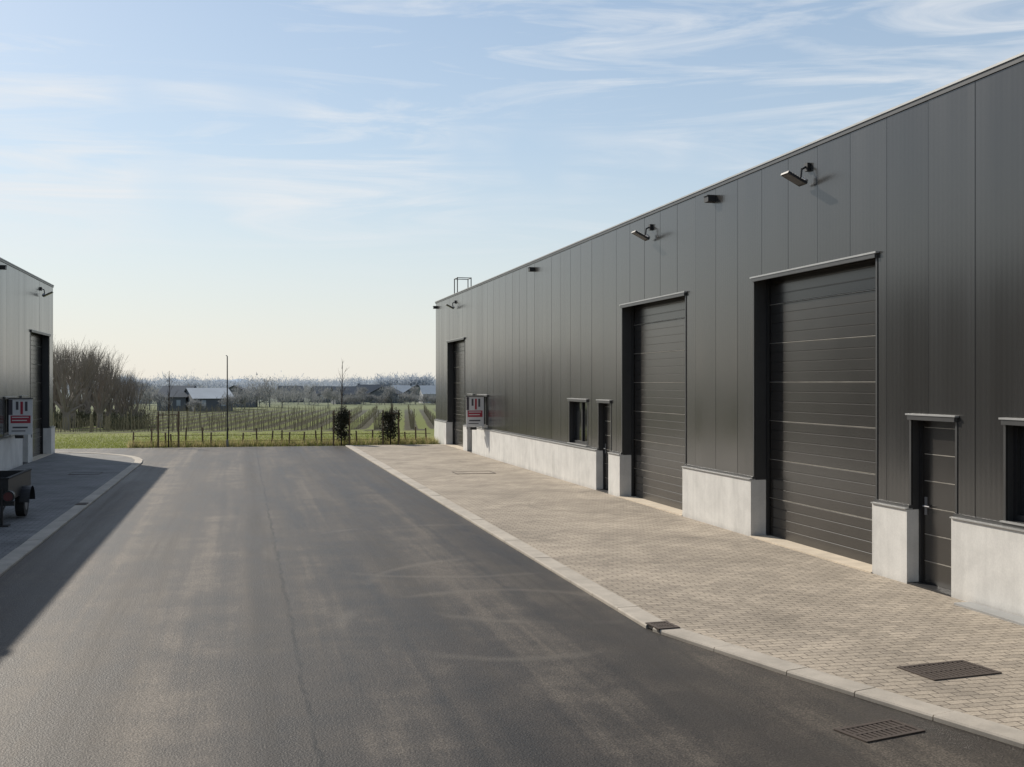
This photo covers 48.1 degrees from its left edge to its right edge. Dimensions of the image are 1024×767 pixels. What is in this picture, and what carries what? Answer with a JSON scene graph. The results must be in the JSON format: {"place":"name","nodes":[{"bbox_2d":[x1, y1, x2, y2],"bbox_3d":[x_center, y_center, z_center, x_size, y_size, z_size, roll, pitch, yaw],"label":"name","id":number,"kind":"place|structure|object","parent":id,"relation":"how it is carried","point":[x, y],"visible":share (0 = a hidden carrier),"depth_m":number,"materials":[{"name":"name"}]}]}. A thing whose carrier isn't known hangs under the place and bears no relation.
{"place":"outdoors","nodes":[
{"label":"outdoors","id":0,"kind":"place"},
{"bbox_2d":[0,453,134,558],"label":"pavement","id":1,"kind":"structure","parent":0,"point":[59,490],"depth_m":30.20,"materials":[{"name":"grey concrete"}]},
{"bbox_2d":[0,469,34,526],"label":"utility trailer","id":2,"kind":"object","parent":1,"relation":"on","point":[17,486],"visible":1,"depth_m":23.04,"materials":[{"name":"black metal"}]},
{"bbox_2d":[0,427,54,470],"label":"concrete plinth","id":3,"kind":"structure","parent":1,"relation":"on","point":[15,452],"depth_m":37.84,"materials":[{"name":"grey concrete"}]},
{"bbox_2d":[9,398,34,437],"bbox_3d":[-15.519,1.093,36.270,0.740,1.275,0.380,0,0,-13],"label":"for sale sign","id":4,"kind":"object","parent":3,"relation":"on","point":[20,417],"visible":1,"depth_m":36.11,"materials":[{"name":"metal"}]},
{"bbox_2d":[5,332,48,435],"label":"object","id":5,"kind":"object","parent":3,"relation":"on","point":[45,381],"visible":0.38,"depth_m":43.88,"materials":[{"name":"black metal"}]},
{"bbox_2d":[4,399,9,436],"bbox_3d":[-16.020,1.045,36.409,0.230,1.210,1.800,0,0,-13],"label":"window","id":6,"kind":"structure","parent":5,"relation":"attached to","point":[6,416],"depth_m":36.65,"materials":[{"name":"glass"}]},
{"bbox_2d":[0,261,52,436],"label":"cladding panels","id":7,"kind":"object","parent":5,"relation":"attached to","point":[26,306],"visible":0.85,"depth_m":38.04,"materials":[{"name":"grey metal"}]},
{"bbox_2d":[0,265,6,269],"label":"overflow spout","id":8,"kind":"object","parent":7,"relation":"attached to","point":[3,267],"visible":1,"depth_m":34.98,"materials":[{"name":"black plastic"}]},
{"bbox_2d":[4,396,16,435],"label":"opening trim","id":9,"kind":"structure","parent":7,"relation":"attached to","point":[7,397],"depth_m":35.59,"materials":[{"name":"metal"}]},
{"bbox_2d":[0,257,53,287],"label":"roof edge cap","id":10,"kind":"object","parent":7,"relation":"on","point":[25,272],"visible":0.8,"depth_m":39.17,"materials":[{"name":"metal"}]},
{"bbox_2d":[30,329,50,426],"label":"opening trim","id":11,"kind":"structure","parent":7,"relation":"attached to","point":[39,332],"depth_m":42.55,"materials":[{"name":"metal"}]},
{"bbox_2d":[40,287,52,296],"bbox_3d":[-17.056,-3.351,42.010,0.429,0.359,0.260,0,0,-13],"label":"floodlight","id":12,"kind":"object","parent":7,"relation":"attached to","point":[44,294],"visible":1,"depth_m":41.92,"materials":[{"name":"black metal"}]},
{"bbox_2d":[42,335,42,453],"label":"door guides","id":13,"kind":"object","parent":5,"relation":"attached to","point":[42,394],"depth_m":43.80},
{"bbox_2d":[31,332,41,456],"bbox_3d":[-17.549,0.332,41.894,0.025,4.837,4.100,0,0,-13],"label":"overhead door","id":14,"kind":"structure","parent":13,"relation":"attached to","point":[36,366],"depth_m":42.80,"materials":[{"name":"paint"}]},
{"bbox_2d":[0,426,53,439],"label":"plinth flashing","id":15,"kind":"object","parent":3,"relation":"on","point":[1,438],"visible":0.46,"depth_m":35.93,"materials":[{"name":"metal"}]},
{"bbox_2d":[33,454,50,460],"bbox_3d":[-17.386,2.723,41.933,0.420,0.055,3.996,0,0,-13],"label":"door sill","id":16,"kind":"structure","parent":1,"relation":"on","point":[37,457],"depth_m":42.31,"materials":[{"name":"grey concrete"}]},
{"bbox_2d":[68,472,102,474],"bbox_3d":[-12.860,2.723,34.574,0.900,0.042,0.800,0,0,-13],"label":"manhole cover","id":17,"kind":"object","parent":1,"relation":"on","point":[77,473],"visible":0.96,"depth_m":34.49,"materials":[{"name":"grey metal"}]},
{"bbox_2d":[55,390,435,448],"bbox_3d":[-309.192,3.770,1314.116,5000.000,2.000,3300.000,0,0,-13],"label":"ground","id":18,"kind":"structure","parent":0,"point":[422,422],"depth_m":130.17,"materials":[{"name":"green plant"}]},
{"bbox_2d":[53,353,74,402],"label":"willow tree","id":19,"kind":"object","parent":18,"relation":"on","point":[58,377],"visible":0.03,"depth_m":138.38,"materials":[{"name":"brown plant"}]},
{"bbox_2d":[54,341,80,413],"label":"willow tree","id":20,"kind":"object","parent":18,"relation":"on","point":[65,368],"visible":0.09,"depth_m":143.92,"materials":[{"name":"brown plant"}]},
{"bbox_2d":[53,339,83,418],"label":"willow tree","id":21,"kind":"object","parent":18,"relation":"on","point":[54,407],"visible":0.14,"depth_m":139.13,"materials":[{"name":"brown plant"}]},
{"bbox_2d":[53,347,99,427],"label":"willow tree","id":22,"kind":"object","parent":18,"relation":"on","point":[72,414],"visible":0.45,"depth_m":123.63,"materials":[{"name":"brown plant"}]},
{"bbox_2d":[54,341,105,415],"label":"willow tree","id":23,"kind":"object","parent":18,"relation":"on","point":[80,409],"visible":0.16,"depth_m":141.09,"materials":[{"name":"brown plant"}]},
{"bbox_2d":[53,337,110,429],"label":"willow tree","id":24,"kind":"object","parent":18,"relation":"on","point":[65,408],"visible":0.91,"depth_m":116.94,"materials":[{"name":"brown plant"}]},
{"bbox_2d":[59,345,121,415],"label":"willow tree","id":25,"kind":"object","parent":18,"relation":"on","point":[87,405],"visible":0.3,"depth_m":136.26,"materials":[{"name":"brown plant"}]},
{"bbox_2d":[72,357,121,427],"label":"willow tree","id":26,"kind":"object","parent":18,"relation":"on","point":[100,407],"visible":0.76,"depth_m":124.05,"materials":[{"name":"brown plant"}]},
{"bbox_2d":[72,345,124,413],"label":"willow tree","id":27,"kind":"object","parent":18,"relation":"on","point":[99,371],"visible":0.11,"depth_m":146.33,"materials":[{"name":"brown plant"}]},
{"bbox_2d":[53,404,154,429],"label":"hedge","id":28,"kind":"object","parent":18,"relation":"on","point":[113,416],"visible":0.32,"depth_m":122.04,"materials":[{"name":"plant"}]},
{"bbox_2d":[91,350,128,415],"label":"willow tree","id":29,"kind":"object","parent":18,"relation":"on","point":[110,405],"visible":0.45,"depth_m":129.36,"materials":[{"name":"brown plant"}]},
{"bbox_2d":[100,375,131,414],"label":"willow tree","id":30,"kind":"object","parent":18,"relation":"on","point":[115,408],"visible":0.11,"depth_m":142.94,"materials":[{"name":"brown plant"}]},
{"bbox_2d":[96,367,141,418],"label":"willow tree","id":31,"kind":"object","parent":18,"relation":"on","point":[122,408],"visible":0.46,"depth_m":132.00,"materials":[{"name":"brown plant"}]},
{"bbox_2d":[112,376,146,414],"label":"willow tree","id":32,"kind":"object","parent":18,"relation":"on","point":[123,391],"visible":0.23,"depth_m":136.88,"materials":[{"name":"brown plant"}]},
{"bbox_2d":[118,375,151,420],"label":"willow tree","id":33,"kind":"object","parent":18,"relation":"on","point":[130,399],"visible":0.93,"depth_m":128.19,"materials":[{"name":"brown plant"}]},
{"bbox_2d":[121,385,152,403],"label":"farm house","id":34,"kind":"structure","parent":18,"relation":"on","point":[139,395],"depth_m":273.63,"materials":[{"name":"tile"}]},
{"bbox_2d":[129,392,151,419],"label":"willow tree","id":35,"kind":"object","parent":18,"relation":"on","point":[137,404],"visible":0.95,"depth_m":126.09,"materials":[{"name":"brown plant"}]},
{"bbox_2d":[157,371,179,447],"bbox_3d":[-14.762,1.150,49.429,0.671,3.400,0.836,0,0,33],"label":"young tree","id":36,"kind":"object","parent":18,"relation":"on","point":[168,414],"visible":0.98,"depth_m":49.40,"materials":[{"name":"brown plant"}]},
{"bbox_2d":[155,386,196,410],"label":"barn","id":37,"kind":"structure","parent":18,"relation":"on","point":[180,396],"depth_m":199.12,"materials":[{"name":"tile"}]},
{"bbox_2d":[184,388,232,410],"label":"barn","id":38,"kind":"structure","parent":18,"relation":"on","point":[209,397],"depth_m":197.45,"materials":[{"name":"grey metal"}]},
{"bbox_2d":[226,355,228,446],"bbox_3d":[-12.446,0.802,50.083,0.122,4.096,0.111,0,0,9],"label":"flag pole","id":39,"kind":"object","parent":18,"relation":"on","point":[227,442],"visible":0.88,"depth_m":50.06,"materials":[{"name":"metal"}]},
{"bbox_2d":[229,385,258,406],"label":"farm house","id":40,"kind":"structure","parent":18,"relation":"on","point":[247,402],"depth_m":231.24,"materials":[{"name":"tile"}]},
{"bbox_2d":[53,404,435,431],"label":"vineyard","id":41,"kind":"object","parent":18,"relation":"on","point":[234,424],"visible":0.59,"depth_m":105.42,"materials":[{"name":"green plant"}]},
{"bbox_2d":[66,371,435,394],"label":"tree line","id":42,"kind":"object","parent":18,"relation":"on","point":[352,381],"visible":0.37,"depth_m":488.16,"materials":[{"name":"grey plant"}]},
{"bbox_2d":[112,372,435,411],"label":"tree line","id":43,"kind":"object","parent":18,"relation":"on","point":[268,394],"visible":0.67,"depth_m":234.69,"materials":[{"name":"grey plant"}]},
{"bbox_2d":[132,426,430,447],"bbox_3d":[-10.078,2.381,51.045,13.039,0.944,0.354,0,0,-13],"label":"field fence","id":44,"kind":"object","parent":18,"relation":"on","point":[315,434],"visible":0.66,"depth_m":50.95,"materials":[{"name":"brown wood"}]},
{"bbox_2d":[277,386,304,401],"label":"farm house","id":45,"kind":"structure","parent":18,"relation":"on","point":[288,387],"depth_m":293.06,"materials":[{"name":"tile"}]},
{"bbox_2d":[309,386,331,402],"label":"farm house","id":46,"kind":"structure","parent":18,"relation":"on","point":[317,391],"depth_m":287.96,"materials":[{"name":"tile"}]},
{"bbox_2d":[332,362,352,445],"bbox_3d":[-7.581,0.850,51.150,0.969,4.001,0.889,0,0,-13],"label":"young tree","id":47,"kind":"object","parent":18,"relation":"on","point":[343,419],"visible":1,"depth_m":51.05,"materials":[{"name":"green plant"}]},
{"bbox_2d":[330,386,361,403],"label":"farm house","id":48,"kind":"structure","parent":18,"relation":"on","point":[347,391],"depth_m":267.07,"materials":[{"name":"tile"}]},
{"bbox_2d":[357,385,387,401],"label":"farm house","id":49,"kind":"structure","parent":18,"relation":"on","point":[372,388],"depth_m":292.60,"materials":[{"name":"tile"}]},
{"bbox_2d":[369,386,403,402],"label":"farm house","id":50,"kind":"structure","parent":18,"relation":"on","point":[376,392],"depth_m":279.20,"materials":[{"name":"tile"}]},
{"bbox_2d":[378,400,401,444],"bbox_3d":[-5.488,1.752,51.626,1.130,2.195,0.910,0,0,-13],"label":"young tree","id":51,"kind":"object","parent":18,"relation":"on","point":[389,419],"visible":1,"depth_m":51.51,"materials":[{"name":"green plant"}]},
{"bbox_2d":[392,383,413,391],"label":"farm house","id":52,"kind":"structure","parent":18,"relation":"on","point":[402,388],"depth_m":317.43,"materials":[{"name":"tile"}]},
{"bbox_2d":[404,385,418,401],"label":"farm house","id":53,"kind":"structure","parent":18,"relation":"on","point":[410,392],"depth_m":303.69,"materials":[{"name":"tile"}]},
{"bbox_2d":[418,385,435,402],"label":"farm house","id":54,"kind":"structure","parent":18,"relation":"on","point":[427,390],"depth_m":278.09,"materials":[{"name":"tile"}]},
{"bbox_2d":[126,436,439,447],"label":"verge grass","id":55,"kind":"structure","parent":0,"point":[239,443],"depth_m":50.80,"materials":[{"name":"green plant"}]},
{"bbox_2d":[165,378,433,384],"bbox_3d":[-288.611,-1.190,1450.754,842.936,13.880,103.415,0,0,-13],"label":"hills","id":56,"kind":"structure","parent":0,"point":[231,380],"depth_m":1482.72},
{"bbox_2d":[454,277,471,292],"bbox_3d":[-2.135,-4.010,49.681,0.638,1.120,0.744,0,0,-13],"label":"roof ladder rail","id":57,"kind":"object","parent":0,"point":[457,279],"visible":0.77,"depth_m":49.40,"materials":[{"name":"grey metal"}]},
{"bbox_2d":[0,446,1023,766],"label":"road","id":58,"kind":"structure","parent":0,"point":[310,606],"depth_m":11.57,"materials":[{"name":"grey asphalt"}]},
{"bbox_2d":[0,452,142,575],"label":"kerb","id":59,"kind":"structure","parent":58,"relation":"on","point":[11,559],"depth_m":22.24,"materials":[{"name":"concrete"}]},
{"bbox_2d":[345,445,662,628],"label":"kerb","id":60,"kind":"structure","parent":58,"relation":"on","point":[630,610],"depth_m":17.74,"materials":[{"name":"concrete"}]},
{"bbox_2d":[653,627,1023,748],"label":"kerb","id":61,"kind":"structure","parent":58,"relation":"on","point":[980,726],"depth_m":10.12,"materials":[{"name":"concrete"}]},
{"bbox_2d":[834,718,924,742],"bbox_3d":[2.903,2.755,9.056,0.620,0.042,0.360,0,0,-28],"label":"drain grate","id":62,"kind":"object","parent":58,"relation":"on","point":[874,731],"visible":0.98,"depth_m":9.04,"materials":[{"name":"grey metal"}]},
{"bbox_2d":[0,0,1023,383],"label":"sky","id":63,"kind":"structure","parent":0,"point":[294,188],"materials":[{"name":"blue"}]},
{"bbox_2d":[352,444,1023,729],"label":"pavement","id":64,"kind":"structure","parent":0,"point":[788,604],"depth_m":15.17,"materials":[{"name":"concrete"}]},
{"bbox_2d":[446,444,462,449],"bbox_3d":[-2.272,2.723,48.776,0.420,0.055,3.996,0,0,-13],"label":"door sill","id":65,"kind":"structure","parent":64,"relation":"on","point":[456,446],"depth_m":49.03,"materials":[{"name":"beige concrete"}]},
{"bbox_2d":[453,471,495,473],"bbox_3d":[-1.165,2.723,34.860,1.200,0.042,0.900,0,0,-13],"label":"manhole cover","id":66,"kind":"object","parent":64,"relation":"on","point":[473,472],"visible":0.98,"depth_m":34.87,"materials":[{"name":"grey metal"}]},
{"bbox_2d":[596,403,610,493],"bbox_3d":[2.388,1.595,28.731,0.270,2.310,1.000,0,0,-13],"label":"entrance door","id":67,"kind":"structure","parent":64,"relation":"on","point":[606,427],"depth_m":29.03,"materials":[{"name":"paint"}]},
{"bbox_2d":[619,496,681,515],"bbox_3d":[3.215,2.723,25.458,0.420,0.055,4.006,0,0,-13],"label":"door sill","id":68,"kind":"structure","parent":64,"relation":"on","point":[676,511],"depth_m":25.53,"materials":[{"name":"beige concrete"}]},
{"bbox_2d":[645,621,679,631],"bbox_3d":[1.679,2.709,12.774,0.260,0.042,0.340,0,0,-19],"label":"drain grate","id":69,"kind":"object","parent":64,"relation":"on","point":[658,626],"visible":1,"depth_m":12.74,"materials":[{"name":"grey metal"}]},
{"bbox_2d":[434,420,1023,616],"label":"concrete plinth","id":70,"kind":"structure","parent":64,"relation":"on","point":[987,565],"depth_m":20.34,"materials":[{"name":"grey concrete"}]},
{"bbox_2d":[464,396,483,429],"bbox_3d":[-1.416,1.093,42.978,0.710,1.275,0.380,0,0,-13],"label":"for sale sign","id":71,"kind":"object","parent":70,"relation":"on","point":[474,412],"visible":1,"depth_m":42.82,"materials":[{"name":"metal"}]},
{"bbox_2d":[435,419,1023,531],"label":"plinth flashing","id":72,"kind":"object","parent":70,"relation":"on","point":[984,521],"visible":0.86,"depth_m":20.32,"materials":[{"name":"metal"}]},
{"bbox_2d":[448,280,1023,522],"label":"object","id":73,"kind":"object","parent":70,"relation":"on","point":[760,380],"visible":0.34,"depth_m":20.36,"materials":[{"name":"black metal"}]},
{"bbox_2d":[453,342,453,443],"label":"door guides","id":74,"kind":"object","parent":73,"relation":"attached to","point":[453,392],"depth_m":50.70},
{"bbox_2d":[454,340,463,446],"bbox_3d":[-2.109,0.332,48.815,0.025,4.837,4.100,0,0,-13],"label":"overhead door","id":75,"kind":"structure","parent":74,"relation":"attached to","point":[458,389],"depth_m":49.67,"materials":[{"name":"paint"}]},
{"bbox_2d":[483,397,487,427],"bbox_3d":[-1.032,1.045,43.223,0.230,1.210,1.800,0,0,-13],"label":"window","id":76,"kind":"structure","parent":73,"relation":"attached to","point":[486,412],"depth_m":43.20,"materials":[{"name":"metal"}]},
{"bbox_2d":[567,401,586,445],"bbox_3d":[1.847,1.045,30.987,0.230,1.210,1.800,0,0,-13],"label":"window","id":77,"kind":"structure","parent":73,"relation":"attached to","point":[580,422],"depth_m":31.27,"materials":[{"name":"glass"}]},
{"bbox_2d":[567,398,587,445],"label":"opening trim","id":78,"kind":"structure","parent":77,"relation":"attached to","point":[577,400],"depth_m":30.25,"materials":[{"name":"metal"}]},
{"bbox_2d":[631,306,633,495],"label":"door guides","id":79,"kind":"object","parent":73,"relation":"attached to","point":[632,400],"depth_m":27.39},
{"bbox_2d":[634,296,684,509],"bbox_3d":[3.378,0.332,25.496,0.025,4.837,4.110,0,0,-13],"label":"overhead door","id":80,"kind":"structure","parent":79,"relation":"attached to","point":[659,394],"depth_m":25.74,"materials":[{"name":"paint"}]},
{"bbox_2d":[436,61,1023,523],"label":"cladding panels","id":81,"kind":"object","parent":73,"relation":"attached to","point":[926,199],"visible":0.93,"depth_m":17.70,"materials":[{"name":"grey metal"}]},
{"bbox_2d":[446,300,455,308],"bbox_3d":[-2.601,-3.351,48.699,0.429,0.359,0.260,0,0,-13],"label":"floodlight","id":82,"kind":"object","parent":81,"relation":"attached to","point":[452,306],"visible":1,"depth_m":48.68,"materials":[{"name":"black plastic"}]},
{"bbox_2d":[446,337,464,423],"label":"opening trim","id":83,"kind":"structure","parent":81,"relation":"attached to","point":[457,339],"depth_m":48.10,"materials":[{"name":"metal"}]},
{"bbox_2d":[528,267,534,271],"bbox_3d":[0.591,-3.553,35.684,0.176,0.125,0.220,0,0,-13],"label":"overflow spout","id":84,"kind":"object","parent":81,"relation":"attached to","point":[531,269],"visible":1,"depth_m":35.59,"materials":[{"name":"black plastic"}]},
{"bbox_2d":[596,399,611,447],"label":"opening trim","id":85,"kind":"structure","parent":81,"relation":"attached to","point":[602,401],"depth_m":29.16,"materials":[{"name":"metal"}]},
{"bbox_2d":[631,224,651,240],"bbox_3d":[2.885,-3.351,25.380,0.429,0.359,0.260,0,0,-13],"label":"floodlight","id":86,"kind":"object","parent":81,"relation":"attached to","point":[645,237],"visible":1,"depth_m":25.36,"materials":[{"name":"black metal"}]},
{"bbox_2d":[619,291,686,463],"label":"opening trim","id":87,"kind":"structure","parent":81,"relation":"attached to","point":[658,298],"depth_m":24.98,"materials":[{"name":"metal"}]},
{"bbox_2d":[703,195,715,202],"bbox_3d":[3.797,-3.553,22.056,0.176,0.125,0.220,0,0,-13],"label":"overflow spout","id":88,"kind":"object","parent":81,"relation":"attached to","point":[709,198],"visible":1,"depth_m":21.97,"materials":[{"name":"black plastic"}]},
{"bbox_2d":[435,52,1023,303],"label":"roof edge cap","id":89,"kind":"object","parent":81,"relation":"attached to","point":[994,68],"visible":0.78,"depth_m":18.23,"materials":[{"name":"grey metal"}]},
{"bbox_2d":[780,163,809,186],"bbox_3d":[4.547,-3.351,18.318,0.429,0.359,0.260,0,0,-13],"label":"floodlight","id":90,"kind":"object","parent":81,"relation":"attached to","point":[797,180],"visible":1,"depth_m":18.31,"materials":[{"name":"black plastic"}]},
{"bbox_2d":[750,251,878,498],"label":"opening trim","id":91,"kind":"structure","parent":81,"relation":"attached to","point":[847,260],"depth_m":17.31,"materials":[{"name":"metal"}]},
{"bbox_2d":[905,413,958,513],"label":"opening trim","id":92,"kind":"structure","parent":81,"relation":"attached to","point":[934,417],"depth_m":14.82,"materials":[{"name":"metal"}]},
{"bbox_2d":[766,279,769,534],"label":"door guides","id":93,"kind":"object","parent":73,"relation":"attached to","point":[767,406],"depth_m":20.33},
{"bbox_2d":[770,258,875,563],"bbox_3d":[5.040,0.332,18.434,0.025,4.837,4.120,0,0,-13],"label":"overhead door","id":94,"kind":"structure","parent":93,"relation":"attached to","point":[822,408],"depth_m":18.45,"materials":[{"name":"paint"}]},
{"bbox_2d":[1000,425,1023,525],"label":"window","id":95,"kind":"structure","parent":73,"relation":"attached to","point":[1018,473],"depth_m":13.59,"materials":[{"name":"glass"}]},
{"bbox_2d":[998,418,1023,520],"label":"opening trim","id":96,"kind":"structure","parent":95,"relation":"attached to","point":[1012,421],"depth_m":13.62,"materials":[{"name":"metal"}]},
{"bbox_2d":[750,535,871,572],"bbox_3d":[4.876,2.723,18.396,0.420,0.055,4.016,0,0,-13],"label":"door sill","id":97,"kind":"structure","parent":64,"relation":"on","point":[846,561],"depth_m":18.26,"materials":[{"name":"beige concrete"}]},
{"bbox_2d":[907,420,954,596],"bbox_3d":[5.599,1.595,15.083,0.270,2.310,1.000,0,0,-13],"label":"entrance door","id":98,"kind":"structure","parent":64,"relation":"on","point":[936,475],"depth_m":15.23,"materials":[{"name":"paint"}]},
{"bbox_2d":[897,660,1001,680],"bbox_3d":[4.128,2.723,10.834,0.780,0.042,0.520,0,0,-20],"label":"drain grate","id":99,"kind":"object","parent":64,"relation":"on","point":[945,670],"visible":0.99,"depth_m":10.81,"materials":[{"name":"grey metal"}]},
{"bbox_2d":[954,602,1023,625],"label":"facade drain channel","id":100,"kind":"object","parent":64,"relation":"on","point":[999,614],"visible":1,"depth_m":13.47,"materials":[{"name":"concrete"}]}
]}

